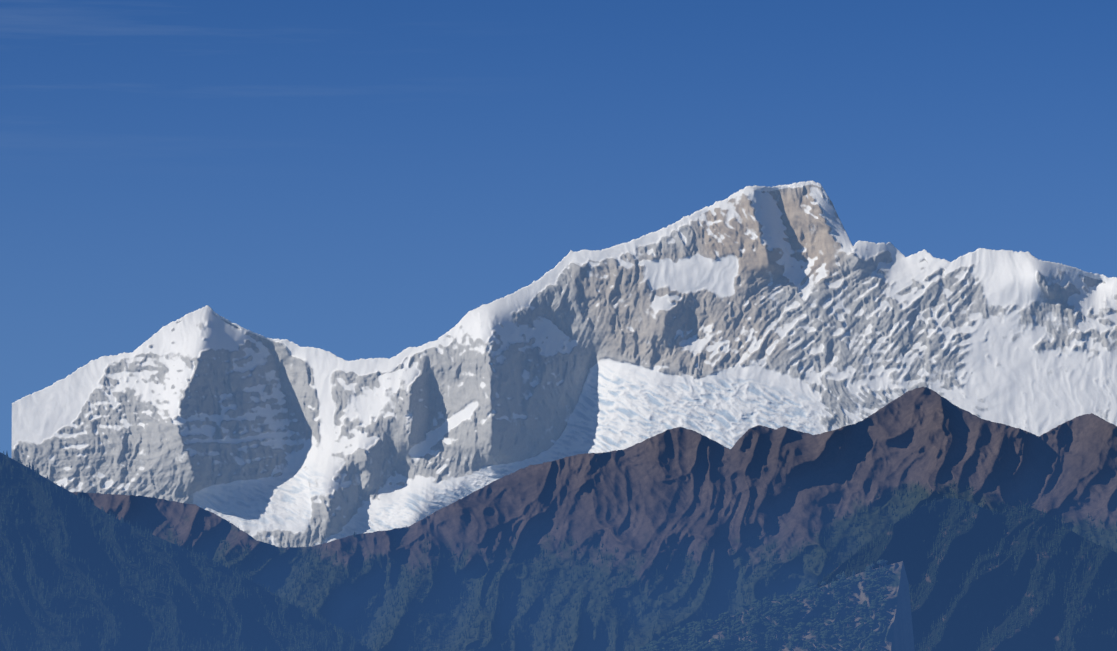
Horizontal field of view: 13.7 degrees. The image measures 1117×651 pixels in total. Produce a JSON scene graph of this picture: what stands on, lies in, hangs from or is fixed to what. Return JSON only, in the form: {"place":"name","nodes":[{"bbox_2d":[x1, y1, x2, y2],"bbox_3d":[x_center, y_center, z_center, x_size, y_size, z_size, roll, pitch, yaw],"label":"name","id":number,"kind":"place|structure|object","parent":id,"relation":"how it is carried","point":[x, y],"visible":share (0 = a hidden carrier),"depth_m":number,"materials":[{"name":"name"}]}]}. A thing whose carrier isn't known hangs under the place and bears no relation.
{"place":"outdoors","nodes":[
{"label":"outdoors","id":0,"kind":"place"},
{"bbox_2d":[0,451,377,650],"bbox_3d":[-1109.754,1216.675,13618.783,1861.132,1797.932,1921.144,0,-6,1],"label":"forest ridge terrain","id":1,"kind":"structure","parent":0,"point":[76,568],"depth_m":13470.76,"materials":[{"name":"plant"}]},
{"bbox_2d":[0,0,1116,457],"label":"sky","id":2,"kind":"structure","parent":0,"point":[351,180],"materials":[{"name":"blue"}]},
{"bbox_2d":[12,180,1116,547],"bbox_3d":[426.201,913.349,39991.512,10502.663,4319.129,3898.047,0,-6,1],"label":"massif","id":3,"kind":"object","parent":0,"point":[730,320],"depth_m":39163.38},
{"bbox_2d":[72,387,1116,650],"bbox_3d":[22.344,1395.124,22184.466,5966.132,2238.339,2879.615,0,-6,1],"label":"mountain ridge","id":4,"kind":"structure","parent":0,"point":[656,499],"depth_m":21792.76,"materials":[{"name":"stone"}]},
{"bbox_2d":[138,481,1116,650],"bbox_3d":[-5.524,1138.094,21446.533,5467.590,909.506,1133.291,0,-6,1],"label":"trees","id":5,"kind":"object","parent":4,"relation":"on","point":[464,593],"visible":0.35,"depth_m":21425.75,"materials":[{"name":"plant"}]},
{"bbox_2d":[671,561,914,650],"bbox_3d":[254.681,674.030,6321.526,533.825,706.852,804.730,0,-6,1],"label":"ridge terrain","id":6,"kind":"structure","parent":0,"point":[897,631],"depth_m":6244.02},
{"bbox_2d":[638,559,890,650],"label":"ridge trees","id":7,"kind":"object","parent":6,"relation":"on","point":[753,621],"visible":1,"depth_m":6201.11,"materials":[{"name":"green plant"}]},
{"bbox_2d":[814,495,1116,650],"bbox_3d":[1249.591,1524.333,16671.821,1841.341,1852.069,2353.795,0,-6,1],"label":"forest ridge terrain","id":8,"kind":"structure","parent":0,"point":[971,590],"depth_m":16732.02,"materials":[{"name":"plant"}]}
]}

